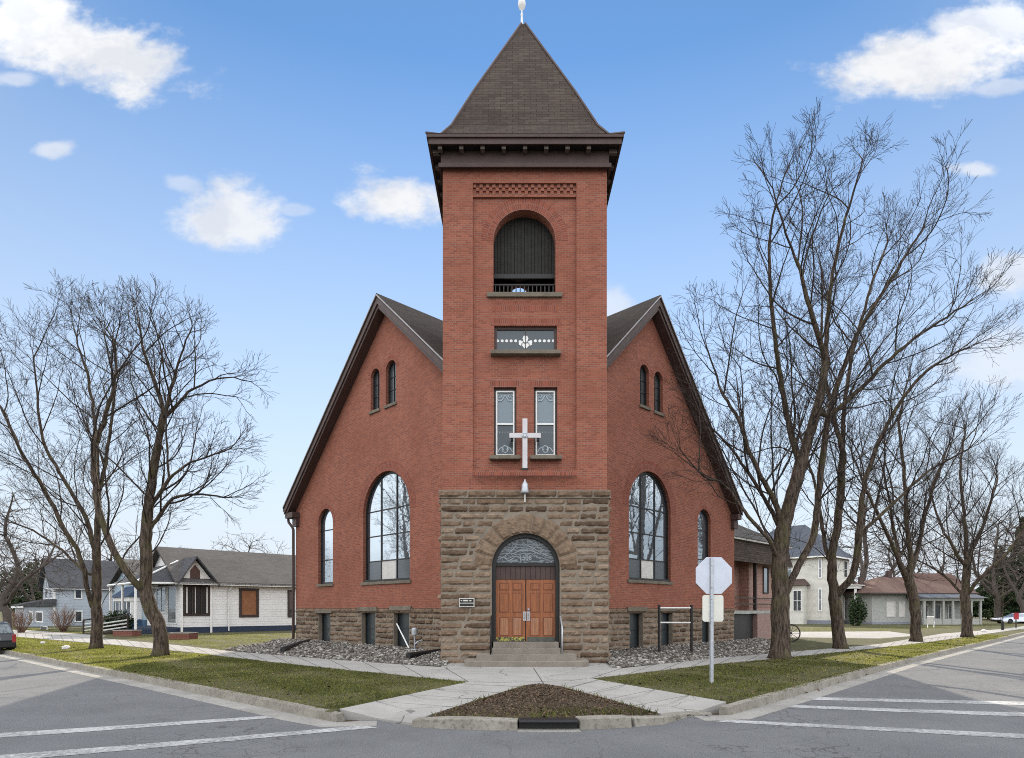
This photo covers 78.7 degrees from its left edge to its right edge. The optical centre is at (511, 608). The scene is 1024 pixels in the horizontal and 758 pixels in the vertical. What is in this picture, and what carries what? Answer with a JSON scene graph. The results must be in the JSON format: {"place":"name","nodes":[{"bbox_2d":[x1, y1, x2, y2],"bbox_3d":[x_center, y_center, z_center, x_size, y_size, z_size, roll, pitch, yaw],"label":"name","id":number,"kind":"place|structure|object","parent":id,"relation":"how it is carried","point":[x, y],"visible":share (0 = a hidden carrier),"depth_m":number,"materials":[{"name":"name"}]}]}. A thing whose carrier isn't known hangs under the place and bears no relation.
{"place":"outdoors","nodes":[
{"label":"outdoors","id":0,"kind":"place"},
{"bbox_2d":[13,630,103,636],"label":"path","id":1,"kind":"structure","parent":0,"point":[58,633],"depth_m":46.54,"materials":[{"name":"concrete"}]},
{"bbox_2d":[0,637,1023,757],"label":"road","id":2,"kind":"structure","parent":0,"point":[33,697],"depth_m":10.25,"materials":[{"name":"grey asphalt"}]},
{"bbox_2d":[0,622,16,649],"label":"parked car","id":3,"kind":"object","parent":2,"relation":"on","point":[7,638],"visible":0.86,"depth_m":27.61,"materials":[{"name":"black paint"}]},
{"bbox_2d":[0,716,271,737],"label":"road marking","id":4,"kind":"object","parent":2,"relation":"on","point":[29,733],"visible":1,"depth_m":10.49,"materials":[{"name":"paint"}]},
{"bbox_2d":[0,648,345,721],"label":"kerb","id":5,"kind":"structure","parent":2,"relation":"on","point":[301,709],"depth_m":14.24,"materials":[{"name":"concrete"}]},
{"bbox_2d":[0,653,376,726],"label":"gutter","id":6,"kind":"object","parent":2,"relation":"on","point":[280,715],"visible":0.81,"depth_m":13.57,"materials":[{"name":"concrete"}]},
{"bbox_2d":[0,726,376,757],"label":"road marking","id":7,"kind":"object","parent":2,"relation":"on","point":[104,749],"visible":1,"depth_m":9.17,"materials":[{"name":"paint"}]},
{"bbox_2d":[412,716,518,730],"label":"kerb","id":8,"kind":"structure","parent":2,"relation":"on","point":[475,723],"depth_m":10.36,"materials":[{"name":"concrete"}]},
{"bbox_2d":[517,717,580,731],"bbox_3d":[0.602,1.935,10.316,1.030,0.210,0.420,0,0,0],"label":"street drain","id":9,"kind":"object","parent":2,"relation":"on","point":[547,724],"visible":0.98,"depth_m":10.31,"materials":[{"name":"black metal"}]},
{"bbox_2d":[575,715,631,729],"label":"kerb","id":10,"kind":"structure","parent":2,"relation":"on","point":[588,722],"depth_m":10.43,"materials":[{"name":"concrete"}]},
{"bbox_2d":[627,711,711,726],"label":"kerb","id":11,"kind":"structure","parent":2,"relation":"on","point":[648,720],"depth_m":10.85,"materials":[{"name":"concrete"}]},
{"bbox_2d":[694,635,1023,720],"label":"gutter","id":12,"kind":"object","parent":2,"relation":"on","point":[775,706],"visible":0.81,"depth_m":15.04,"materials":[{"name":"concrete"}]},
{"bbox_2d":[716,720,1023,737],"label":"road marking","id":13,"kind":"object","parent":2,"relation":"on","point":[992,734],"visible":1,"depth_m":10.31,"materials":[{"name":"paint"}]},
{"bbox_2d":[719,632,1023,714],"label":"kerb","id":14,"kind":"structure","parent":2,"relation":"on","point":[742,705],"depth_m":15.78,"materials":[{"name":"concrete"}]},
{"bbox_2d":[791,705,1023,715],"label":"road marking","id":15,"kind":"object","parent":2,"relation":"on","point":[926,711],"visible":1,"depth_m":12.24,"materials":[{"name":"paint"}]},
{"bbox_2d":[813,697,1023,704],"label":"road marking","id":16,"kind":"object","parent":2,"relation":"on","point":[931,701],"visible":1,"depth_m":13.50,"materials":[{"name":"paint"}]},
{"bbox_2d":[0,611,1023,712],"bbox_3d":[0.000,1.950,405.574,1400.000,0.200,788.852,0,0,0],"label":"lawn","id":17,"kind":"structure","parent":0,"point":[802,644],"depth_m":20.00,"materials":[{"name":"green plant"}]},
{"bbox_2d":[0,525,37,595],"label":"tree","id":18,"kind":"object","parent":17,"relation":"on","point":[12,571],"visible":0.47,"depth_m":71.57,"materials":[{"name":"brown plant"}]},
{"bbox_2d":[2,606,37,632],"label":"bare shrub","id":19,"kind":"object","parent":17,"relation":"on","point":[20,628],"visible":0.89,"depth_m":47.95,"materials":[{"name":"brown plant"}]},
{"bbox_2d":[0,557,44,616],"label":"evergreen tree","id":20,"kind":"object","parent":17,"relation":"on","point":[17,600],"visible":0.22,"depth_m":88.33,"materials":[{"name":"green plant"}]},
{"bbox_2d":[0,543,70,604],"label":"tree","id":21,"kind":"object","parent":17,"relation":"on","point":[32,596],"visible":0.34,"depth_m":74.56,"materials":[{"name":"brown plant"}]},
{"bbox_2d":[0,483,86,629],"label":"tree","id":22,"kind":"object","parent":17,"relation":"on","point":[5,610],"visible":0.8,"depth_m":44.03,"materials":[{"name":"brown plant"}]},
{"bbox_2d":[43,606,83,631],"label":"bare shrub","id":23,"kind":"object","parent":17,"relation":"on","point":[66,625],"visible":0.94,"depth_m":49.83,"materials":[{"name":"brown plant"}]},
{"bbox_2d":[11,558,118,629],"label":"grey house","id":24,"kind":"structure","parent":17,"relation":"on","point":[75,598],"depth_m":67.37,"materials":[{"name":"blue"}]},
{"bbox_2d":[35,611,42,621],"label":"window","id":25,"kind":"structure","parent":24,"relation":"in","point":[39,614],"depth_m":56.97,"materials":[{"name":"white paint"}]},
{"bbox_2d":[74,589,81,598],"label":"window","id":26,"kind":"structure","parent":24,"relation":"in","point":[77,592],"depth_m":67.47,"materials":[{"name":"white paint"}]},
{"bbox_2d":[0,268,195,648],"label":"bare tree","id":27,"kind":"object","parent":17,"relation":"on","point":[94,596],"visible":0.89,"depth_m":28.73,"materials":[{"name":"brown plant"}]},
{"bbox_2d":[82,615,128,633],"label":"porch stairs","id":28,"kind":"structure","parent":17,"relation":"on","point":[111,629],"depth_m":45.97,"materials":[{"name":"white paint"}]},
{"bbox_2d":[73,527,139,560],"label":"tree","id":29,"kind":"object","parent":17,"relation":"on","point":[107,559],"visible":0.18,"depth_m":84.08,"materials":[{"name":"brown plant"}]},
{"bbox_2d":[90,609,138,630],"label":"evergreen bush","id":30,"kind":"object","parent":17,"relation":"on","point":[116,614],"visible":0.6,"depth_m":46.90,"materials":[{"name":"green plant"}]},
{"bbox_2d":[112,630,141,635],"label":"brick planter","id":31,"kind":"object","parent":17,"relation":"on","point":[126,632],"visible":0.88,"depth_m":41.85,"materials":[{"name":"brick"}]},
{"bbox_2d":[109,559,146,626],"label":"blue cottage","id":32,"kind":"structure","parent":17,"relation":"on","point":[129,600],"depth_m":59.73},
{"bbox_2d":[45,272,278,655],"bbox_3d":[-13.069,-5.452,23.939,8.505,14.934,6.510,0,0,0],"label":"bare tree","id":33,"kind":"object","parent":17,"relation":"on","point":[152,612],"visible":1,"depth_m":24.20,"materials":[{"name":"brown plant"}]},
{"bbox_2d":[169,632,198,639],"bbox_3d":[-20.014,1.660,38.027,1.327,0.480,0.940,0,0,6],"label":"brick planter","id":34,"kind":"object","parent":17,"relation":"on","point":[183,635],"visible":0.88,"depth_m":37.61,"materials":[{"name":"brick"}]},
{"bbox_2d":[107,546,295,633],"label":"white house","id":35,"kind":"structure","parent":17,"relation":"on","point":[203,591],"depth_m":49.94,"materials":[{"name":"white wood"}]},
{"bbox_2d":[152,586,165,612],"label":"window","id":36,"kind":"structure","parent":35,"relation":"in","point":[159,592],"depth_m":50.31,"materials":[{"name":"grey glass"}]},
{"bbox_2d":[167,585,176,623],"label":"door","id":37,"kind":"structure","parent":35,"relation":"in","point":[171,590],"depth_m":48.25,"materials":[{"name":"white paint"}]},
{"bbox_2d":[190,565,199,578],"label":"gable window","id":38,"kind":"structure","parent":35,"relation":"in","point":[194,572],"depth_m":47.65,"materials":[{"name":"brown glass"}]},
{"bbox_2d":[183,584,209,615],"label":"window","id":39,"kind":"structure","parent":35,"relation":"in","point":[196,598],"depth_m":47.78,"materials":[{"name":"black paint"}]},
{"bbox_2d":[239,588,258,616],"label":"window","id":40,"kind":"structure","parent":35,"relation":"in","point":[248,597],"depth_m":50.58,"materials":[{"name":"brown wood"}]},
{"bbox_2d":[288,590,291,616],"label":"window","id":41,"kind":"structure","parent":35,"relation":"in","point":[289,591],"depth_m":53.05,"materials":[{"name":"grey glass"}]},
{"bbox_2d":[210,533,289,553],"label":"tree","id":42,"kind":"object","parent":17,"relation":"on","point":[261,546],"visible":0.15,"depth_m":61.64,"materials":[{"name":"brown plant"}]},
{"bbox_2d":[225,637,794,667],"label":"gravel","id":43,"kind":"structure","parent":17,"relation":"on","point":[645,654],"depth_m":25.11,"materials":[{"name":"grey gravel"}]},
{"bbox_2d":[280,639,310,651],"bbox_3d":[-10.107,1.690,29.549,0.338,0.247,7.523,0,0,-9],"label":"drain pipe","id":44,"kind":"object","parent":43,"relation":"on","point":[286,647],"visible":0.66,"depth_m":27.51,"materials":[{"name":"black plastic"}]},
{"bbox_2d":[407,627,421,649],"bbox_3d":[-3.976,1.282,25.490,0.617,1.037,0.266,0,0,0],"label":"gas regulator","id":45,"kind":"object","parent":43,"relation":"on","point":[414,631],"visible":0.94,"depth_m":25.45,"materials":[{"name":"grey metal"}]},
{"bbox_2d":[406,648,440,658],"bbox_3d":[-3.237,1.690,23.522,0.310,0.245,2.666,0,0,20],"label":"drain pipe","id":46,"kind":"object","parent":43,"relation":"on","point":[410,655],"visible":0.6,"depth_m":22.81,"materials":[{"name":"black plastic"}]},
{"bbox_2d":[18,634,1005,718],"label":"fallen leaves","id":47,"kind":"object","parent":17,"relation":"on","point":[645,673],"visible":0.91,"depth_m":19.24,"materials":[{"name":"brown plant"}]},
{"bbox_2d":[282,0,743,662],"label":"brick church","id":48,"kind":"structure","parent":17,"relation":"on","point":[406,508],"depth_m":21.84,"materials":[{"name":"brick"}]},
{"bbox_2d":[315,609,331,640],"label":"basement window","id":49,"kind":"structure","parent":48,"relation":"in","point":[325,612],"depth_m":31.86,"materials":[{"name":"grey glass"}]},
{"bbox_2d":[316,509,333,586],"bbox_3d":[-9.327,-3.076,31.457,1.648,3.908,0.310,0,0,45],"label":"window","id":50,"kind":"structure","parent":48,"relation":"in","point":[327,520],"depth_m":31.63,"materials":[{"name":"glass"}]},
{"bbox_2d":[357,607,377,644],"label":"basement window","id":51,"kind":"structure","parent":48,"relation":"in","point":[369,617],"depth_m":28.94,"materials":[{"name":"grey glass"}]},
{"bbox_2d":[369,370,379,414],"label":"window","id":52,"kind":"structure","parent":48,"relation":"in","point":[376,379],"depth_m":28.40,"materials":[{"name":"grey glass"}]},
{"bbox_2d":[361,471,410,584],"bbox_3d":[-5.545,-3.585,27.675,3.896,4.997,0.310,0,0,45],"label":"window","id":53,"kind":"structure","parent":48,"relation":"in","point":[388,505],"depth_m":27.78,"materials":[{"name":"glass"}]},
{"bbox_2d":[384,361,396,408],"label":"window","id":54,"kind":"structure","parent":48,"relation":"in","point":[392,369],"depth_m":27.55,"materials":[{"name":"grey glass"}]},
{"bbox_2d":[389,606,411,646],"bbox_3d":[-4.683,0.758,26.852,1.588,1.763,0.395,0,0,45],"label":"basement window","id":55,"kind":"structure","parent":48,"relation":"in","point":[403,618],"depth_m":27.05,"materials":[{"name":"grey glass"}]},
{"bbox_2d":[459,598,473,606],"bbox_3d":[-1.533,-0.210,21.127,0.520,0.300,0.047,0,0,0],"label":"wall plaque","id":56,"kind":"object","parent":48,"relation":"attached to","point":[466,602],"depth_m":21.11,"materials":[{"name":"black paint"}]},
{"bbox_2d":[489,388,520,460],"bbox_3d":[-0.236,-6.344,21.380,1.057,2.523,0.500,0,0,0],"label":"window","id":57,"kind":"structure","parent":48,"relation":"in","point":[504,398],"depth_m":21.56,"materials":[{"name":"grey glass"}]},
{"bbox_2d":[496,580,525,640],"bbox_3d":[-0.042,0.074,21.523,1.064,2.153,0.133,0,0,0],"label":"door","id":58,"kind":"structure","parent":48,"relation":"in","point":[510,594],"depth_m":21.54,"materials":[{"name":"brown wood"}]},
{"bbox_2d":[509,418,540,469],"bbox_3d":[0.441,-5.539,21.172,1.062,1.725,0.455,0,0,0],"label":"wall cross","id":59,"kind":"object","parent":48,"relation":"attached to","point":[524,435],"depth_m":20.98,"materials":[{"name":"metal"}]},
{"bbox_2d":[521,479,528,501],"bbox_3d":[0.414,-3.982,21.079,0.296,0.763,0.389,0,0,-29],"label":"wall lamp","id":60,"kind":"object","parent":48,"relation":"attached to","point":[524,489],"visible":1,"depth_m":20.96,"materials":[{"name":"white glass"}]},
{"bbox_2d":[490,327,560,356],"bbox_3d":[0.465,-9.179,21.365,2.389,1.060,0.470,0,0,0],"label":"window","id":61,"kind":"structure","parent":48,"relation":"in","point":[508,341],"depth_m":21.55,"materials":[{"name":"grey glass"}]},
{"bbox_2d":[526,580,554,640],"bbox_3d":[1.022,0.074,21.523,1.056,2.153,0.133,0,0,0],"label":"door","id":62,"kind":"structure","parent":48,"relation":"in","point":[540,594],"depth_m":21.54,"materials":[{"name":"brown wood"}]},
{"bbox_2d":[530,388,561,460],"bbox_3d":[1.151,-6.344,21.380,1.088,2.523,0.500,0,0,0],"label":"window","id":63,"kind":"structure","parent":48,"relation":"in","point":[545,399],"depth_m":21.56,"materials":[{"name":"grey glass"}]},
{"bbox_2d":[627,607,647,647],"bbox_3d":[5.189,0.802,26.478,1.436,1.779,0.395,0,0,-45],"label":"basement window","id":64,"kind":"structure","parent":48,"relation":"in","point":[634,617],"depth_m":26.71,"materials":[{"name":"grey glass"}]},
{"bbox_2d":[639,366,650,410],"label":"window","id":65,"kind":"structure","parent":48,"relation":"in","point":[642,404],"depth_m":27.06,"materials":[{"name":"grey glass"}]},
{"bbox_2d":[627,472,672,584],"bbox_3d":[5.978,-3.527,27.228,0.310,4.881,3.541,0,0,45],"label":"window","id":66,"kind":"structure","parent":48,"relation":"in","point":[648,509],"depth_m":27.33,"materials":[{"name":"clear glass"}]},
{"bbox_2d":[653,373,664,416],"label":"window","id":67,"kind":"structure","parent":48,"relation":"in","point":[656,410],"depth_m":27.84,"materials":[{"name":"black glass"}]},
{"bbox_2d":[660,609,676,645],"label":"basement window","id":68,"kind":"structure","parent":48,"relation":"in","point":[664,616],"depth_m":28.47,"materials":[{"name":"grey glass"}]},
{"bbox_2d":[698,510,707,564],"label":"window","id":69,"kind":"structure","parent":48,"relation":"in","point":[702,518],"depth_m":30.81,"materials":[{"name":"glass"}]},
{"bbox_2d":[700,609,707,641],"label":"basement window","id":70,"kind":"structure","parent":48,"relation":"in","point":[704,624],"depth_m":31.11,"materials":[{"name":"grey glass"}]},
{"bbox_2d":[464,642,588,666],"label":"entrance steps","id":71,"kind":"structure","parent":17,"relation":"on","point":[525,654],"depth_m":20.12,"materials":[{"name":"concrete"}]},
{"bbox_2d":[559,616,562,654],"bbox_3d":[1.628,0.857,20.660,0.054,1.266,0.891,0,0,0],"label":"handrail","id":72,"kind":"object","parent":71,"relation":"on","point":[561,635],"visible":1,"depth_m":20.23,"materials":[{"name":"silver metal"}]},
{"bbox_2d":[658,605,692,651],"bbox_3d":[6.512,0.910,24.867,1.488,2.140,0.108,0,0,-10],"label":"pipe railing","id":73,"kind":"object","parent":17,"relation":"on","point":[691,626],"visible":0.8,"depth_m":24.90,"materials":[{"name":"black metal"}]},
{"bbox_2d":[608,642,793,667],"bbox_3d":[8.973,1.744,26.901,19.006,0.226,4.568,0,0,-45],"label":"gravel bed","id":74,"kind":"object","parent":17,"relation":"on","point":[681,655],"visible":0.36,"depth_m":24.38,"materials":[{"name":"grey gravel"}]},
{"bbox_2d":[696,557,731,682],"bbox_3d":[5.027,0.334,15.511,0.914,3.233,0.077,0,0,-3],"label":"stop sign","id":75,"kind":"object","parent":17,"relation":"on","point":[713,575],"visible":0.95,"depth_m":15.51,"materials":[{"name":"metal"}]},
{"bbox_2d":[734,525,792,639],"bbox_3d":[12.887,-2.051,38.720,5.350,8.003,9.945,0,0,45],"label":"annex","id":76,"kind":"object","parent":17,"relation":"on","point":[752,582],"visible":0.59,"depth_m":37.47,"materials":[{"name":"red brick"}]},
{"bbox_2d":[763,567,768,593],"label":"window","id":77,"kind":"structure","parent":76,"relation":"in","point":[765,569],"depth_m":39.12,"materials":[{"name":"grey glass"}]},
{"bbox_2d":[738,525,864,623],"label":"tall white house","id":78,"kind":"structure","parent":17,"relation":"on","point":[809,602],"depth_m":75.41,"materials":[{"name":"beige"}]},
{"bbox_2d":[793,590,801,610],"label":"window","id":79,"kind":"structure","parent":78,"relation":"in","point":[797,594],"depth_m":75.26,"materials":[{"name":"white paint"}]},
{"bbox_2d":[818,558,821,578],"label":"window","id":80,"kind":"structure","parent":78,"relation":"in","point":[819,559],"depth_m":74.56,"materials":[{"name":"white paint"}]},
{"bbox_2d":[818,588,821,610],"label":"window","id":81,"kind":"structure","parent":78,"relation":"in","point":[819,589],"depth_m":74.56,"materials":[{"name":"white paint"}]},
{"bbox_2d":[641,96,1023,659],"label":"bare tree","id":82,"kind":"object","parent":17,"relation":"on","point":[782,582],"visible":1,"depth_m":22.86,"materials":[{"name":"brown plant"}]},
{"bbox_2d":[847,593,867,625],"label":"evergreen bush","id":83,"kind":"object","parent":17,"relation":"on","point":[857,615],"visible":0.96,"depth_m":68.06,"materials":[{"name":"green plant"}]},
{"bbox_2d":[818,475,933,583],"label":"tree","id":84,"kind":"object","parent":17,"relation":"on","point":[864,565],"visible":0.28,"depth_m":83.99,"materials":[{"name":"brown plant"}]},
{"bbox_2d":[742,161,1023,648],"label":"bare tree","id":85,"kind":"object","parent":17,"relation":"on","point":[836,592],"visible":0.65,"depth_m":28.63,"materials":[{"name":"brown plant"}]},
{"bbox_2d":[848,532,941,579],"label":"tree","id":86,"kind":"object","parent":17,"relation":"on","point":[893,573],"visible":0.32,"depth_m":99.45,"materials":[{"name":"brown plant"}]},
{"bbox_2d":[825,337,999,641],"bbox_3d":[21.892,-6.720,34.712,10.142,17.459,7.846,0,0,0],"label":"bare tree","id":87,"kind":"object","parent":17,"relation":"on","point":[907,572],"visible":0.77,"depth_m":34.99,"materials":[{"name":"brown plant"}]},
{"bbox_2d":[843,571,986,624],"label":"red roofed house","id":88,"kind":"structure","parent":17,"relation":"on","point":[886,599],"depth_m":74.47,"materials":[{"name":"grey paint"}]},
{"bbox_2d":[886,602,894,616],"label":"window","id":89,"kind":"structure","parent":88,"relation":"in","point":[890,606],"depth_m":74.31,"materials":[{"name":"white glass"}]},
{"bbox_2d":[899,602,904,616],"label":"window","id":90,"kind":"structure","parent":88,"relation":"in","point":[901,604],"depth_m":74.51,"materials":[{"name":"white glass"}]},
{"bbox_2d":[935,604,940,618],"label":"window","id":91,"kind":"structure","parent":88,"relation":"in","point":[937,606],"depth_m":75.19,"materials":[{"name":"grey glass"}]},
{"bbox_2d":[913,573,975,591],"bbox_3d":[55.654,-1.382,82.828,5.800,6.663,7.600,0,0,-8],"label":"roof","id":92,"kind":"object","parent":88,"relation":"attached to","point":[938,576],"visible":0.08,"depth_m":81.67,"materials":[{"name":"paint"}]},
{"bbox_2d":[871,375,1023,636],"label":"bare tree","id":93,"kind":"object","parent":17,"relation":"on","point":[965,591],"visible":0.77,"depth_m":40.35,"materials":[{"name":"brown plant"}]},
{"bbox_2d":[903,536,995,584],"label":"tree","id":94,"kind":"object","parent":17,"relation":"on","point":[943,561],"visible":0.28,"depth_m":104.65,"materials":[{"name":"brown plant"}]},
{"bbox_2d":[933,505,1023,617],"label":"tree","id":95,"kind":"object","parent":17,"relation":"on","point":[997,610],"visible":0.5,"depth_m":91.87,"materials":[{"name":"brown plant"}]},
{"bbox_2d":[973,546,1013,617],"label":"evergreen tree","id":96,"kind":"object","parent":17,"relation":"on","point":[986,604],"visible":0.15,"depth_m":103.80,"materials":[{"name":"green plant"}]},
{"bbox_2d":[970,506,1023,622],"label":"tree","id":97,"kind":"object","parent":17,"relation":"on","point":[1020,597],"visible":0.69,"depth_m":80.63,"materials":[{"name":"brown plant"}]},
{"bbox_2d":[978,516,1023,617],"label":"evergreen tree","id":98,"kind":"object","parent":17,"relation":"on","point":[987,613],"visible":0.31,"depth_m":97.78,"materials":[{"name":"green plant"}]},
{"bbox_2d":[991,613,1023,623],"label":"parked car","id":99,"kind":"object","parent":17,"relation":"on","point":[1009,619],"visible":0.89,"depth_m":77.76,"materials":[{"name":"silver metal"}]},
{"bbox_2d":[1002,579,1023,615],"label":"evergreen tree","id":100,"kind":"object","parent":17,"relation":"on","point":[1013,610],"visible":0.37,"depth_m":91.61,"materials":[{"name":"green plant"}]},
{"bbox_2d":[0,0,1023,608],"label":"sky","id":101,"kind":"structure","parent":0,"point":[268,160],"materials":[{"name":"blue"}]},
{"bbox_2d":[14,626,1023,681],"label":"sidewalk","id":102,"kind":"structure","parent":0,"point":[488,674],"depth_m":19.87,"materials":[{"name":"concrete"}]},
{"bbox_2d":[25,633,957,706],"bbox_3d":[-1.112,1.837,30.243,75.089,0.004,37.120,0,0,0],"label":"walk joint","id":103,"kind":"object","parent":102,"relation":"on","point":[483,684],"visible":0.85,"depth_m":18.86,"materials":[{"name":"grey concrete"}]},
{"bbox_2d":[994,575,1013,629],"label":"sapling","id":104,"kind":"object","parent":102,"relation":"on","point":[1002,624],"visible":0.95,"depth_m":54.03,"materials":[{"name":"brown plant"}]},
{"bbox_2d":[340,678,725,725],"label":"corner walk","id":105,"kind":"structure","parent":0,"point":[401,711],"depth_m":12.98,"materials":[{"name":"concrete"}]},
{"bbox_2d":[429,683,660,720],"bbox_3d":[0.570,1.788,12.831,4.106,0.183,4.716,0,0,0],"label":"corner bed","id":106,"kind":"object","parent":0,"point":[529,707],"visible":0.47,"depth_m":11.39,"materials":[{"name":"brown plant"}]},
{"bbox_2d":[429,683,657,717],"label":"weeds","id":107,"kind":"object","parent":106,"relation":"on","point":[568,710],"visible":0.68,"depth_m":10.98,"materials":[{"name":"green plant"}]},
{"bbox_2d":[791,631,909,638],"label":"path","id":108,"kind":"structure","parent":0,"point":[874,634],"depth_m":44.73,"materials":[{"name":"concrete"}]},
{"bbox_2d":[882,629,998,643],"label":"path","id":109,"kind":"structure","parent":0,"point":[942,635],"depth_m":43.06,"materials":[{"name":"concrete"}]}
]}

